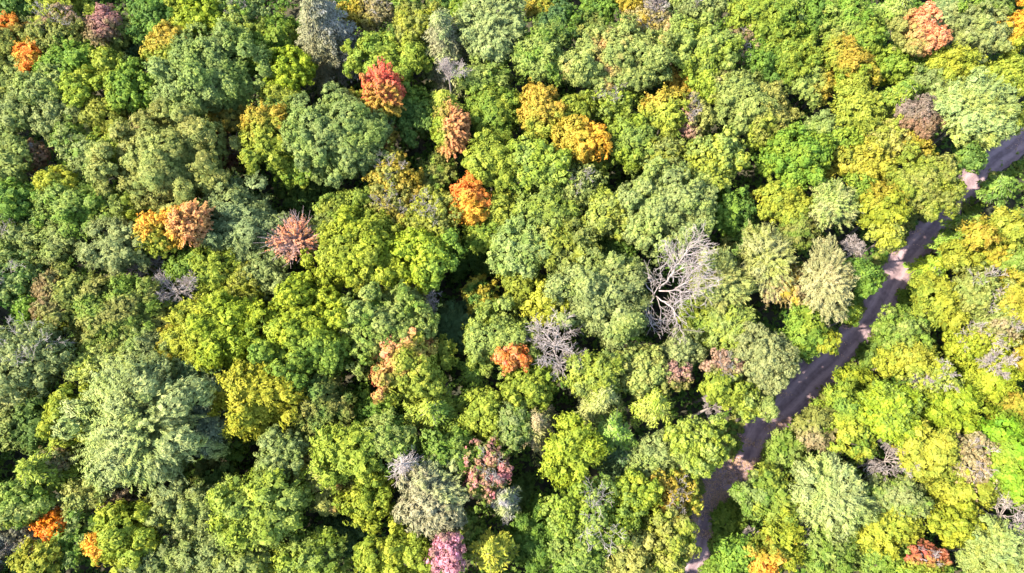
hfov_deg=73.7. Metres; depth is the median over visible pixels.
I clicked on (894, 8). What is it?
hemlock tree
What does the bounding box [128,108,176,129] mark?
broadleaf tree
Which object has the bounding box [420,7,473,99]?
spruce tree
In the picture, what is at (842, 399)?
maple tree
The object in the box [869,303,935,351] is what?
broadleaf tree
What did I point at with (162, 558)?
broadleaf tree
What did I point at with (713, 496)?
leaf litter
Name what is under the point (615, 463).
hemlock tree
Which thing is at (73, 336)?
maple tree
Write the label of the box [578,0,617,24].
maple tree
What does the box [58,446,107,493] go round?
broadleaf tree
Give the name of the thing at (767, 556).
maple tree
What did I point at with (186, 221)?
autumn tree
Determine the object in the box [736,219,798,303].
spruce tree
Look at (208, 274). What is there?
maple tree
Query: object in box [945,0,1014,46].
broadleaf tree
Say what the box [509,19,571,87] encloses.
maple tree
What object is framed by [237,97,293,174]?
maple tree
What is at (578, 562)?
broadleaf tree
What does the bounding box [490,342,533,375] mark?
maple tree
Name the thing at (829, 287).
spruce tree
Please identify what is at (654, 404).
hemlock tree
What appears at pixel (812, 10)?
maple tree
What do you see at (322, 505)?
maple tree
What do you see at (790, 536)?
broadleaf tree
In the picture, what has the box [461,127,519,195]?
maple tree
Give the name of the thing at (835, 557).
broadleaf tree
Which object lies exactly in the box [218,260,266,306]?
broadleaf tree
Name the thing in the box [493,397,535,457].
broadleaf tree
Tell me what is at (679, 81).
broadleaf tree
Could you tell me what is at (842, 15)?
broadleaf tree
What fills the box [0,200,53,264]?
thinning tree
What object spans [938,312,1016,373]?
thinning tree
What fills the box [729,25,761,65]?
thinning tree
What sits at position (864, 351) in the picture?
maple tree
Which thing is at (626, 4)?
maple tree
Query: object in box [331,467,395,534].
maple tree
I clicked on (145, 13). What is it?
maple tree
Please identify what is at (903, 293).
roadside brush
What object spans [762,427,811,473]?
broadleaf tree
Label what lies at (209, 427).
pine tree
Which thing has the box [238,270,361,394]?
maple tree
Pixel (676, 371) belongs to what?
broadleaf tree
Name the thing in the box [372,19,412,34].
maple tree
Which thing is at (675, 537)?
maple tree
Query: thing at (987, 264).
maple tree
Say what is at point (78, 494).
broadleaf tree
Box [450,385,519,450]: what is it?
maple tree
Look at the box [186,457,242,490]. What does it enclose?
broadleaf tree
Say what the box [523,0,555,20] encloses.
maple tree
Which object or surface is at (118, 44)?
broadleaf tree
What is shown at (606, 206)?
maple tree
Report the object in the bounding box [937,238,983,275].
maple tree
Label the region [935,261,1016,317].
thinning tree
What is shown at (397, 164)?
thinning tree
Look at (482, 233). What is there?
maple tree
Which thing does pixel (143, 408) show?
pine tree
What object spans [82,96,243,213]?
broadleaf tree
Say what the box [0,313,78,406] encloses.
thinning tree
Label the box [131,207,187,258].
autumn tree
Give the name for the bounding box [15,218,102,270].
broadleaf tree
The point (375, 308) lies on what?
maple tree
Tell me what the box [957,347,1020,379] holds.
bare tree
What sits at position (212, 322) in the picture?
maple tree
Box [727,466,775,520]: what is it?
broadleaf tree
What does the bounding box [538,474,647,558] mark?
thinning tree
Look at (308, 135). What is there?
broadleaf tree
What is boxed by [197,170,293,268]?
broadleaf tree
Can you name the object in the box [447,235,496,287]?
maple tree
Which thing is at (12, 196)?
maple tree
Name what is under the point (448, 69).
dead fan tree
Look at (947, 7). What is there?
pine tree
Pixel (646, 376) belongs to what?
maple tree
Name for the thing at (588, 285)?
broadleaf tree
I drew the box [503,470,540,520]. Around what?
maple tree
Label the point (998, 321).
thinning tree
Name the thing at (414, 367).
maple tree
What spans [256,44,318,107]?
maple tree
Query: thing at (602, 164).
maple tree
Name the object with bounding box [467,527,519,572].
hemlock tree
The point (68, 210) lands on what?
broadleaf tree
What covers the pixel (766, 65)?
maple tree
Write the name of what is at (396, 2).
maple tree
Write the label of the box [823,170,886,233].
maple tree
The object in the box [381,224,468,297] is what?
maple tree
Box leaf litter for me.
[690,136,1021,572]
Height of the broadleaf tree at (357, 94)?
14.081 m
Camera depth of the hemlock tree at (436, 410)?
80.89 m
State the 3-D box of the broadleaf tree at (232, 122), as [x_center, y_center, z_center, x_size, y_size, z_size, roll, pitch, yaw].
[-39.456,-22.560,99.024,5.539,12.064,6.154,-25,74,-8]
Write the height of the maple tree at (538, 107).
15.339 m
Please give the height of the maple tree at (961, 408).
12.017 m
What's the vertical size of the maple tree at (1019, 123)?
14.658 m
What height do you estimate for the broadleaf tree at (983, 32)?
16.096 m
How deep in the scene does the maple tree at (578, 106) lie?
91.71 m
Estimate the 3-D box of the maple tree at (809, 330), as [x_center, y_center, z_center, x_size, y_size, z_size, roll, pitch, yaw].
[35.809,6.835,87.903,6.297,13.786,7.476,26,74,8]
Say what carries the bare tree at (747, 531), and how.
on the ground
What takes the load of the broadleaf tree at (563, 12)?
on the ground
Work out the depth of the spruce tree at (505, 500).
77.29 m
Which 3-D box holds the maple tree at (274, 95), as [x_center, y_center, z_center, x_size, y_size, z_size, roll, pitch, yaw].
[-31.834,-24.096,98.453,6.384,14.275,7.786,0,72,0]
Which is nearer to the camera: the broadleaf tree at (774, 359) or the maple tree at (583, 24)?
the broadleaf tree at (774, 359)
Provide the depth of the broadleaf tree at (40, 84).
91.45 m
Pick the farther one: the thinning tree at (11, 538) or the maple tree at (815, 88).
the maple tree at (815, 88)
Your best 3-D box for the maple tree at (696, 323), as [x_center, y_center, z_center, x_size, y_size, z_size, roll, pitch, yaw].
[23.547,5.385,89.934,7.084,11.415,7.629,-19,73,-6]
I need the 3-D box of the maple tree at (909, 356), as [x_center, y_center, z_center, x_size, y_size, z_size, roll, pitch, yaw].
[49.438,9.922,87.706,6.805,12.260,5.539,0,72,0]
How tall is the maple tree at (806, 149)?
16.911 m
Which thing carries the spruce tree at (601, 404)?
on the ground
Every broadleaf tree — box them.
[0,10,29,64]
[0,89,49,141]
[0,131,39,183]
[0,386,39,412]
[5,535,90,572]
[6,62,93,133]
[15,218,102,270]
[16,11,37,31]
[19,91,86,141]
[28,259,109,334]
[29,179,125,244]
[37,445,78,476]
[55,131,118,179]
[55,475,136,519]
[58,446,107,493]
[68,272,176,354]
[73,213,164,275]
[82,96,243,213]
[83,2,142,71]
[91,487,143,512]
[97,41,143,64]
[104,5,134,51]
[114,535,191,572]
[116,318,171,361]
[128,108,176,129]
[141,17,272,123]
[143,477,218,541]
[154,323,183,359]
[170,519,232,572]
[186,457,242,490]
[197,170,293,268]
[206,103,246,132]
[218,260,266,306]
[239,244,291,301]
[253,423,309,479]
[270,525,354,572]
[279,81,393,188]
[284,368,357,443]
[306,208,341,249]
[313,509,371,557]
[347,86,367,116]
[392,0,443,44]
[416,151,458,191]
[418,422,477,477]
[424,531,466,572]
[458,272,500,314]
[484,212,563,279]
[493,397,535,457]
[501,488,571,572]
[532,0,584,48]
[541,247,654,352]
[545,528,611,572]
[612,154,719,266]
[624,428,683,480]
[660,63,691,93]
[661,326,707,370]
[662,359,693,392]
[663,411,736,483]
[726,321,802,397]
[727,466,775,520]
[735,395,779,422]
[757,506,807,572]
[758,261,812,311]
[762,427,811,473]
[778,210,824,250]
[790,403,839,452]
[799,513,865,572]
[802,109,844,137]
[814,0,885,43]
[851,530,911,572]
[861,469,934,524]
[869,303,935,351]
[873,0,953,86]
[882,141,968,222]
[892,60,948,118]
[894,92,946,140]
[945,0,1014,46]
[946,0,1015,65]
[975,235,1015,267]
[976,382,1023,420]
[984,0,1023,56]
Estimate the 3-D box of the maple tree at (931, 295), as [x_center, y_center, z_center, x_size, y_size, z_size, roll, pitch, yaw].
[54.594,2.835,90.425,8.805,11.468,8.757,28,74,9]
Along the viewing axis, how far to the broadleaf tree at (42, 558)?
73.63 m
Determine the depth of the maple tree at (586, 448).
76.52 m
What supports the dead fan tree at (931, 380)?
on the ground
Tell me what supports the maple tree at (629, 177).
on the ground
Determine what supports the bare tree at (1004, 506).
on the ground
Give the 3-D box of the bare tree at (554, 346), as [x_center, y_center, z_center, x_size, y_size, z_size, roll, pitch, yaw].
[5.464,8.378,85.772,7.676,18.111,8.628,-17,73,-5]
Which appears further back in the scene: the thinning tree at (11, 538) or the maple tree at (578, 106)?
the maple tree at (578, 106)
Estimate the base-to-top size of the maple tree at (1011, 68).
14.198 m
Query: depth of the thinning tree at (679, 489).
76.93 m
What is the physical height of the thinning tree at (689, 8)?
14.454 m
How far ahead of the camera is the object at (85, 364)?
80.35 m
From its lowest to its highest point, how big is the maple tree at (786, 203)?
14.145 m
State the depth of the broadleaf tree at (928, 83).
94.11 m
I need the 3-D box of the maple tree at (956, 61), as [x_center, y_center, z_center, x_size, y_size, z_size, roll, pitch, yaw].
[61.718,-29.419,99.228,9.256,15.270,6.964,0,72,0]
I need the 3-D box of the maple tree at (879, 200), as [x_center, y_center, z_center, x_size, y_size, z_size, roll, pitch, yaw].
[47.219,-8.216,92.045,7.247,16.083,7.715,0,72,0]
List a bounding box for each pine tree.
[50,345,231,501]
[163,345,225,383]
[182,373,230,455]
[391,454,472,540]
[425,297,484,353]
[452,0,528,67]
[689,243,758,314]
[699,297,759,352]
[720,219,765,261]
[786,450,879,545]
[915,0,968,49]
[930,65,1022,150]
[945,512,1023,572]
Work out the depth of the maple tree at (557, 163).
87.61 m
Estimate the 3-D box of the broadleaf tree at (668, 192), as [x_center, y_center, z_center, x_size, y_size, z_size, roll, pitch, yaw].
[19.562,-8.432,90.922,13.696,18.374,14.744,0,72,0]
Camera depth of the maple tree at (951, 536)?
77.39 m
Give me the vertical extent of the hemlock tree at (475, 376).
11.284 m
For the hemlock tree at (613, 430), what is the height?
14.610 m
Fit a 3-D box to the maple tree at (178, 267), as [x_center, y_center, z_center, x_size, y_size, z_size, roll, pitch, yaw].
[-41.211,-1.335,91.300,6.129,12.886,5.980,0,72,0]
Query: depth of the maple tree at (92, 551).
74.69 m
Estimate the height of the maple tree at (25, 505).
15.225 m
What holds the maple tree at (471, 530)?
on the ground
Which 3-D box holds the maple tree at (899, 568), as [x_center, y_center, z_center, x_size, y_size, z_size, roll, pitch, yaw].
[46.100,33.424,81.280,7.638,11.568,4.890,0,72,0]
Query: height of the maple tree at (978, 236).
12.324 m
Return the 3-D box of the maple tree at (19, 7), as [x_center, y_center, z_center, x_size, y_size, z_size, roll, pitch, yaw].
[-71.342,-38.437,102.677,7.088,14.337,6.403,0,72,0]
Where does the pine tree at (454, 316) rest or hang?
on the ground
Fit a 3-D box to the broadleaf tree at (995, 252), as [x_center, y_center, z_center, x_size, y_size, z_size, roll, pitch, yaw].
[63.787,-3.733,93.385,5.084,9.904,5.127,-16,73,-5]
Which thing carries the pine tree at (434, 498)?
on the ground
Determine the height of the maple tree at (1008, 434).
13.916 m
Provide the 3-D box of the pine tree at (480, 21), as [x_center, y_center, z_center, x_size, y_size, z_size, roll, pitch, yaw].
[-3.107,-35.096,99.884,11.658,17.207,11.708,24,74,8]
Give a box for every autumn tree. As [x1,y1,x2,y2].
[28,506,88,543]
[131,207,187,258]
[161,198,215,249]
[359,57,406,147]
[429,99,470,174]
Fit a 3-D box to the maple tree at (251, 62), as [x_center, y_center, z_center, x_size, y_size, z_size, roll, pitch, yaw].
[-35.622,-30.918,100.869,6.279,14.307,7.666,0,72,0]
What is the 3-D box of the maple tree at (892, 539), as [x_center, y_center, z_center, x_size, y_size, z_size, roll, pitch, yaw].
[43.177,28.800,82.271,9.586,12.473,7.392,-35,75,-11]
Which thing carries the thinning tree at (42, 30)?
on the ground
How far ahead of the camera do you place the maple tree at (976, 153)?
88.89 m
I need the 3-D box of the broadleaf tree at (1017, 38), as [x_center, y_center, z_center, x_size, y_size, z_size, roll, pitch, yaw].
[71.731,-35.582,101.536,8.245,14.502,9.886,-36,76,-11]
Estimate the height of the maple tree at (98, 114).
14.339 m
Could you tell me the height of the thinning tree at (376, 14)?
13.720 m
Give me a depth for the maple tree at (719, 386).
79.07 m
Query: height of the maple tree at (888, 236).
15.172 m
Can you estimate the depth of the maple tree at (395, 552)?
73.11 m
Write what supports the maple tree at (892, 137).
on the ground
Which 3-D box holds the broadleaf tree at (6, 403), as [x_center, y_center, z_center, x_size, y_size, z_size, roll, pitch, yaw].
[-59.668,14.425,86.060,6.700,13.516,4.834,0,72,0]
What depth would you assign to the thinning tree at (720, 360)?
80.21 m
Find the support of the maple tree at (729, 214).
on the ground
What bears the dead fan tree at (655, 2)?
on the ground
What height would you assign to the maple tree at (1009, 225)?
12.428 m
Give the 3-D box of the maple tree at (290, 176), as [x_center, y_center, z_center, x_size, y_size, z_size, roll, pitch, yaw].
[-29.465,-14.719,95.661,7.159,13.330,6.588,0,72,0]
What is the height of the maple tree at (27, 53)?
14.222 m
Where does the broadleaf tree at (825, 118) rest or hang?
on the ground
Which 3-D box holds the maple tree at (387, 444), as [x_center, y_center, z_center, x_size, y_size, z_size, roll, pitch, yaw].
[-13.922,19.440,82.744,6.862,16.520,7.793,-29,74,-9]
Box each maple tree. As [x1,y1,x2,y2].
[0,0,37,24]
[0,54,34,93]
[0,176,45,222]
[0,388,59,456]
[0,477,63,530]
[8,289,37,323]
[12,35,43,72]
[25,0,103,46]
[27,315,67,331]
[30,164,79,197]
[32,33,105,97]
[35,381,97,450]
[41,507,96,571]
[47,112,93,154]
[53,64,101,107]
[63,327,99,358]
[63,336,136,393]
[77,95,130,137]
[78,530,102,566]
[85,45,123,79]
[85,184,155,226]
[85,496,170,572]
[86,126,152,180]
[88,55,155,113]
[125,0,179,44]
[138,19,192,62]
[160,287,266,374]
[163,0,221,39]
[164,244,207,287]
[186,245,241,304]
[204,453,315,559]
[207,358,309,443]
[211,544,271,572]
[212,433,251,462]
[217,3,264,41]
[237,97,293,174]
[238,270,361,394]
[244,30,279,76]
[249,5,302,63]
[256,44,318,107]
[257,76,305,116]
[263,538,292,572]
[268,150,312,189]
[275,178,343,225]
[287,444,355,516]
[300,201,406,299]
[305,420,381,495]
[312,182,373,224]
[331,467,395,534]
[334,278,440,380]
[340,30,434,80]
[348,381,403,429]
[351,520,435,572]
[358,406,422,476]
[369,327,457,407]
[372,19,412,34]
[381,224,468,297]
[387,0,425,12]
[387,81,437,152]
[424,0,458,11]
[424,333,459,367]
[446,0,470,55]
[447,170,494,226]
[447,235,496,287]
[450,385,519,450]
[452,52,512,94]
[452,508,486,560]
[460,217,500,255]
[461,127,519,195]
[461,293,545,380]
[464,76,522,138]
[473,189,519,226]
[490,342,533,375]
[496,255,544,316]
[496,366,557,412]
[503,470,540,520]
[505,134,575,196]
[506,180,582,233]
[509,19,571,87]
[512,358,561,406]
[516,77,567,140]
[518,279,569,330]
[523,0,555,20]
[531,215,605,272]
[536,410,615,493]
[549,114,612,175]
[555,9,680,100]
[559,92,596,125]
[559,347,625,402]
[567,152,612,181]
[571,7,608,42]
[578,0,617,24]
[579,183,634,242]
[591,221,636,264]
[599,524,657,572]
[601,342,673,399]
[604,113,656,180]
[611,468,664,516]
[616,0,647,14]
[622,151,658,185]
[637,82,694,139]
[641,495,701,572]
[642,130,686,176]
[650,12,745,77]
[666,299,715,348]
[681,124,750,190]
[685,61,734,108]
[691,368,748,410]
[706,500,749,541]
[707,184,756,242]
[709,532,760,572]
[711,65,781,141]
[720,380,762,424]
[721,0,801,70]
[731,80,804,153]
[736,32,785,84]
[742,531,791,572]
[749,176,815,226]
[751,461,805,529]
[754,120,836,202]
[756,20,822,85]
[758,0,807,33]
[774,301,828,363]
[781,59,837,112]
[787,0,827,42]
[799,323,841,355]
[800,31,874,110]
[809,376,875,436]
[820,71,888,153]
[821,112,870,166]
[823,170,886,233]
[824,133,897,191]
[826,420,877,464]
[827,305,862,327]
[830,61,885,112]
[831,363,878,396]
[837,180,915,243]
[845,255,886,298]
[848,15,886,55]
[848,377,927,449]
[850,502,928,562]
[851,333,880,368]
[854,216,906,257]
[864,113,911,157]
[869,44,927,89]
[869,346,907,378]
[873,336,943,378]
[876,556,956,572]
[881,129,939,180]
[881,415,962,488]
[905,266,973,333]
[909,501,990,549]
[916,370,1002,438]
[918,41,988,101]
[921,465,1003,521]
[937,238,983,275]
[951,250,998,281]
[955,101,1023,158]
[955,139,989,174]
[955,213,1007,253]
[958,359,1023,403]
[969,205,1023,253]
[971,266,1023,324]
[972,407,1023,509]
[984,51,1023,98]
[994,241,1023,279]
[1003,329,1023,371]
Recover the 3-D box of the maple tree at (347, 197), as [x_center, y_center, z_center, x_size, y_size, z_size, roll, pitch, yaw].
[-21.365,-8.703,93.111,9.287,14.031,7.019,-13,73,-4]
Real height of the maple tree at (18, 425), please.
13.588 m
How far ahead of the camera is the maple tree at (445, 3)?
98.94 m
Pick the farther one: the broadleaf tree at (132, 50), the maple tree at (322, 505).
the broadleaf tree at (132, 50)
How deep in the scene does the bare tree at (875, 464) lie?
81.28 m
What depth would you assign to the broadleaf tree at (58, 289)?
82.67 m
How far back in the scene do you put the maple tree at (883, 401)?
80.26 m
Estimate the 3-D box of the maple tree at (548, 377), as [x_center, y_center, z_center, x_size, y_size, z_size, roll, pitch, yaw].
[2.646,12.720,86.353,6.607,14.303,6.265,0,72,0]
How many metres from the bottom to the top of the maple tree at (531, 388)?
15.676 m
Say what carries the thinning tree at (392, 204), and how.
on the ground
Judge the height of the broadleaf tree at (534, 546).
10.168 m
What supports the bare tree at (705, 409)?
on the ground
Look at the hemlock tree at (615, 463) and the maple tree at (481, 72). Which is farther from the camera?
the maple tree at (481, 72)
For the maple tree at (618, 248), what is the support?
on the ground
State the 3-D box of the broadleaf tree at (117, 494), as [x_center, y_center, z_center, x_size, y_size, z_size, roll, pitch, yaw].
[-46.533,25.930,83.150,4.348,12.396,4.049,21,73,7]
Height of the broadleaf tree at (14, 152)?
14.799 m
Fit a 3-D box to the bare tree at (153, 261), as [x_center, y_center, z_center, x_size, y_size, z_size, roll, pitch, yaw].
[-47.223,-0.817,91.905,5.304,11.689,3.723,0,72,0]
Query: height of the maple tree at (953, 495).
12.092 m
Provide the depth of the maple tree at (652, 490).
75.16 m
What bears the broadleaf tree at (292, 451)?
on the ground
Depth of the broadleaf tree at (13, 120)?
92.13 m
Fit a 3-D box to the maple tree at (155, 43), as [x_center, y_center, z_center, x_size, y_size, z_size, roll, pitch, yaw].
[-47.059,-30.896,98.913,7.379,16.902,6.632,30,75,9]
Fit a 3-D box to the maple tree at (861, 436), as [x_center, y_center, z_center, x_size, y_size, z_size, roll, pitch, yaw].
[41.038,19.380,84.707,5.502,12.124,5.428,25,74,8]
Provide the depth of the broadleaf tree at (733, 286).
83.92 m
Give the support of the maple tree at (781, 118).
on the ground
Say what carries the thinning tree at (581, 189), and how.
on the ground
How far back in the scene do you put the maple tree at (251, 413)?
77.73 m
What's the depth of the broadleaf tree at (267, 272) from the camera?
86.17 m
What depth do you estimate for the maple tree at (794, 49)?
94.03 m
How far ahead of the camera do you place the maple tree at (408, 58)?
95.06 m
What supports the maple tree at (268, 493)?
on the ground
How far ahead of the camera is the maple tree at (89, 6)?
95.96 m
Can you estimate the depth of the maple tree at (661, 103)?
91.13 m
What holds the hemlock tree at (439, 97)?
on the ground
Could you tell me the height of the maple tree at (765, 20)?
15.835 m
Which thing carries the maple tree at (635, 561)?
on the ground
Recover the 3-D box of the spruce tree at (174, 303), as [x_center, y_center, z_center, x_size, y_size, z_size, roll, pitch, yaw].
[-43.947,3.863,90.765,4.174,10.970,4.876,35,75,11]
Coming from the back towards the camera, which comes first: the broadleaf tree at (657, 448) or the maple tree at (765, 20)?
the maple tree at (765, 20)
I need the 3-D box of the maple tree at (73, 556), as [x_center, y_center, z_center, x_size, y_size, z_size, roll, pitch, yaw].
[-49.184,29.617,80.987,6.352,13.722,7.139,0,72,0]
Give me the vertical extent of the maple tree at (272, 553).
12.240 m
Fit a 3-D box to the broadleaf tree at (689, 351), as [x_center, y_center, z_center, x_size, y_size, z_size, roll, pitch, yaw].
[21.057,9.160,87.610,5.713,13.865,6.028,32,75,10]
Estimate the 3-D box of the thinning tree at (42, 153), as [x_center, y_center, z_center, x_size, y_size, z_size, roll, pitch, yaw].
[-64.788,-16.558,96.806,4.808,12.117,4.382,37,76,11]
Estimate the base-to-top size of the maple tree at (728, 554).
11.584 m
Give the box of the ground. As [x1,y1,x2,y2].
[0,0,1023,572]
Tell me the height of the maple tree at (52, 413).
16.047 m
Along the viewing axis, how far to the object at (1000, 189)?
95.19 m
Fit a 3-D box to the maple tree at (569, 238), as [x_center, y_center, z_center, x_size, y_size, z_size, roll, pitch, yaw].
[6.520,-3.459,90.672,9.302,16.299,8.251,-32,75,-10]
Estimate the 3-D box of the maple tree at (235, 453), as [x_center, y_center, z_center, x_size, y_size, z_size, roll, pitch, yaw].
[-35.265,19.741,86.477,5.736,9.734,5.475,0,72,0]
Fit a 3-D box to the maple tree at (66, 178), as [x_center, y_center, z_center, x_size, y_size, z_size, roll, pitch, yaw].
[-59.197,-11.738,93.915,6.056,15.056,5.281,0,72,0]
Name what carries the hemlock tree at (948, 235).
on the ground
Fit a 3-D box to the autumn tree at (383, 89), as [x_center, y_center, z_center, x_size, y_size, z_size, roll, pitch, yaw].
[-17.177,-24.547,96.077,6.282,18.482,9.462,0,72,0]
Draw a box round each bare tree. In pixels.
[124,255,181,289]
[152,268,198,305]
[260,209,319,267]
[411,285,441,310]
[524,308,584,380]
[641,220,722,344]
[691,395,721,417]
[738,525,759,540]
[857,431,920,481]
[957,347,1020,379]
[978,484,1023,542]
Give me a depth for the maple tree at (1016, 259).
88.42 m
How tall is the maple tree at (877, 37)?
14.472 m
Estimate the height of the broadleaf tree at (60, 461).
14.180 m
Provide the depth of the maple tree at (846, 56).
92.48 m
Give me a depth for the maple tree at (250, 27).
96.06 m
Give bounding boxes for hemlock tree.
[13,444,83,494]
[131,40,162,53]
[400,381,469,435]
[429,85,466,112]
[456,354,491,388]
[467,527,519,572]
[595,408,638,456]
[597,441,637,482]
[628,385,675,429]
[870,0,915,31]
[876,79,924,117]
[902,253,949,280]
[922,229,964,255]
[941,213,982,247]
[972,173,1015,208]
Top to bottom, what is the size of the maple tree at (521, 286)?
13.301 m
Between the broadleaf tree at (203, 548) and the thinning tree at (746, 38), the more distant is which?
the thinning tree at (746, 38)
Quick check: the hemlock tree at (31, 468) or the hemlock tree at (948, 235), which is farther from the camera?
the hemlock tree at (948, 235)
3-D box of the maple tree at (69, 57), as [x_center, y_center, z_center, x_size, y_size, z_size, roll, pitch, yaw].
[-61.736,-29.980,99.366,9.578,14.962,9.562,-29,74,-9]
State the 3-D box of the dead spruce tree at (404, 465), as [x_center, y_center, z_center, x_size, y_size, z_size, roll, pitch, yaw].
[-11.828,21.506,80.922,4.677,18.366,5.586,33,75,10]
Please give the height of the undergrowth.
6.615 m
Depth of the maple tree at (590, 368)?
79.46 m
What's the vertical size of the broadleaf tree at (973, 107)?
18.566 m
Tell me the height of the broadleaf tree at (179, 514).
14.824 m
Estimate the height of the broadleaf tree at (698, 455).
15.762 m
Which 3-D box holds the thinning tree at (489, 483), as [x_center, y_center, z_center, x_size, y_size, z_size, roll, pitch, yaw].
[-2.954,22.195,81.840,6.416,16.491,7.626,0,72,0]
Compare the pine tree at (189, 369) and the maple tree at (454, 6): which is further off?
the maple tree at (454, 6)
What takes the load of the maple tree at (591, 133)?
on the ground
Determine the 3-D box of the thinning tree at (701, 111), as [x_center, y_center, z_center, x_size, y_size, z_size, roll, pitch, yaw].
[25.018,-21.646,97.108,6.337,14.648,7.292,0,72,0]
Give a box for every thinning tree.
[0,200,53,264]
[0,249,44,309]
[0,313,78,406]
[0,521,44,565]
[18,0,87,54]
[23,137,61,174]
[214,0,270,25]
[215,126,249,172]
[336,0,395,32]
[361,147,424,196]
[364,176,424,230]
[378,115,400,150]
[398,184,463,243]
[461,434,513,504]
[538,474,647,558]
[558,160,608,212]
[577,79,648,126]
[620,2,672,44]
[642,467,703,520]
[668,0,731,23]
[677,90,719,140]
[695,347,745,386]
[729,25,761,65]
[784,520,812,568]
[895,356,966,398]
[901,538,952,572]
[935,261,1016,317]
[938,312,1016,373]
[946,430,1000,501]
[966,297,1023,348]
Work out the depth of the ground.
96.40 m
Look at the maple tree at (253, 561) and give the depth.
74.12 m
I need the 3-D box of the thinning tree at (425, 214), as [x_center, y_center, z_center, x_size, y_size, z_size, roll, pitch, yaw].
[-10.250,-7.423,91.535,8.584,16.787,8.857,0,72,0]
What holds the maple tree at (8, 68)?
on the ground
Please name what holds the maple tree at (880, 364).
on the ground
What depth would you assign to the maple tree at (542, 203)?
85.99 m
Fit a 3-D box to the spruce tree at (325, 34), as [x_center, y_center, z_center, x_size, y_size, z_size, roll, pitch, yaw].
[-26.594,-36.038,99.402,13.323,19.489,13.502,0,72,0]
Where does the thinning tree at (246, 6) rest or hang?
on the ground
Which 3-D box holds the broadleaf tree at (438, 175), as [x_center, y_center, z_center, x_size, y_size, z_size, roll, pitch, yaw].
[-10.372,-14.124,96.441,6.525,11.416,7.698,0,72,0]
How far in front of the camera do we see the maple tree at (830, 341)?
82.94 m
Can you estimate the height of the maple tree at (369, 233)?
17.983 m
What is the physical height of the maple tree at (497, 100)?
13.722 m
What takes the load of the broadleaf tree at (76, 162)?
on the ground
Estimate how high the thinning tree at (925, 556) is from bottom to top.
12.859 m
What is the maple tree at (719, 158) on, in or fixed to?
on the ground
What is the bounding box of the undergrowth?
[0,0,1023,572]
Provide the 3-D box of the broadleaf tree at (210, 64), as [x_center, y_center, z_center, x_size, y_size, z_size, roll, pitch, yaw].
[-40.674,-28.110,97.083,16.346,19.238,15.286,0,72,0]
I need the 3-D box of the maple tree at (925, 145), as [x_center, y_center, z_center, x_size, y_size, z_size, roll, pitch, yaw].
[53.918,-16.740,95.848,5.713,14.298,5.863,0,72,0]
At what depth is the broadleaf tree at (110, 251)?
84.12 m
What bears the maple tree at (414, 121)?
on the ground
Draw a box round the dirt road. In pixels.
[681,122,1023,572]
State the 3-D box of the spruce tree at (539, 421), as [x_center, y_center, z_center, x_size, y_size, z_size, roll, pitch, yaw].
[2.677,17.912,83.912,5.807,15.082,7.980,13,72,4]
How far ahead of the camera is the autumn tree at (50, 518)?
76.16 m
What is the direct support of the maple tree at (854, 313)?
on the ground
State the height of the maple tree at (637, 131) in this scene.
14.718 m
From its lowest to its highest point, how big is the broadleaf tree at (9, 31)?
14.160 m
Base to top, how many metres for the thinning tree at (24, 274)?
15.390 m
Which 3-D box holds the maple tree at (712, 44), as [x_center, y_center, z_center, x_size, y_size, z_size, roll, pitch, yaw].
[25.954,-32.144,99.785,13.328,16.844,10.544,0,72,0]
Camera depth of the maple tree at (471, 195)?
86.12 m
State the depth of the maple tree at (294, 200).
95.15 m
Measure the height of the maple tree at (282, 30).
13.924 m
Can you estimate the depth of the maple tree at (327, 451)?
75.37 m
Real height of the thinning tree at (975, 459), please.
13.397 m
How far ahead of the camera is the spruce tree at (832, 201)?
85.88 m
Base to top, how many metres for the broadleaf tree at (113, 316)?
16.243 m
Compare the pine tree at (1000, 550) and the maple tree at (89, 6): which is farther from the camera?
the maple tree at (89, 6)
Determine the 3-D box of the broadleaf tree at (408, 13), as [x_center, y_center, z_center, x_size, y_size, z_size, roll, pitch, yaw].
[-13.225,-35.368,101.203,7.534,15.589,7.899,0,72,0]
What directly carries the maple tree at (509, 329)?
on the ground
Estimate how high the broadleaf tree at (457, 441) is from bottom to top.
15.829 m
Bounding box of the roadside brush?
[662,108,1023,572]
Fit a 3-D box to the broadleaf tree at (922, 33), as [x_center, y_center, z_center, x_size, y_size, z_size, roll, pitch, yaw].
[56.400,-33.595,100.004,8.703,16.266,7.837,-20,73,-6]
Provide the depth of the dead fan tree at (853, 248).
86.39 m
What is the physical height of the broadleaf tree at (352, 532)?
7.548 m
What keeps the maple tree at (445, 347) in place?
on the ground
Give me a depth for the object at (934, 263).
93.80 m
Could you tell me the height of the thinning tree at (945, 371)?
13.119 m
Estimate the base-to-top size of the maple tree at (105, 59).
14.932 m
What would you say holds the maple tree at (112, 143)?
on the ground
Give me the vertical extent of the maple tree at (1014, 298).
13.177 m
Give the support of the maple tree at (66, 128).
on the ground
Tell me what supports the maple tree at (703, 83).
on the ground
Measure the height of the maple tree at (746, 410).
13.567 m
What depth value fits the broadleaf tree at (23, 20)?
97.99 m
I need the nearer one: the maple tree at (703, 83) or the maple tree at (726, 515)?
the maple tree at (726, 515)
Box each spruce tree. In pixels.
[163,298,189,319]
[294,0,368,96]
[385,449,429,487]
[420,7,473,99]
[486,481,522,525]
[520,404,557,466]
[569,374,625,435]
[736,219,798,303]
[782,232,860,326]
[808,177,863,233]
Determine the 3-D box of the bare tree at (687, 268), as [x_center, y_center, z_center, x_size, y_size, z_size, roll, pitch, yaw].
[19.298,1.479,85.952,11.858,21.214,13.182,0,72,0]
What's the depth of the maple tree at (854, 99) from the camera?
90.32 m
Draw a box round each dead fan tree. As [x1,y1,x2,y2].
[436,57,472,92]
[643,0,669,11]
[840,234,866,259]
[900,374,941,392]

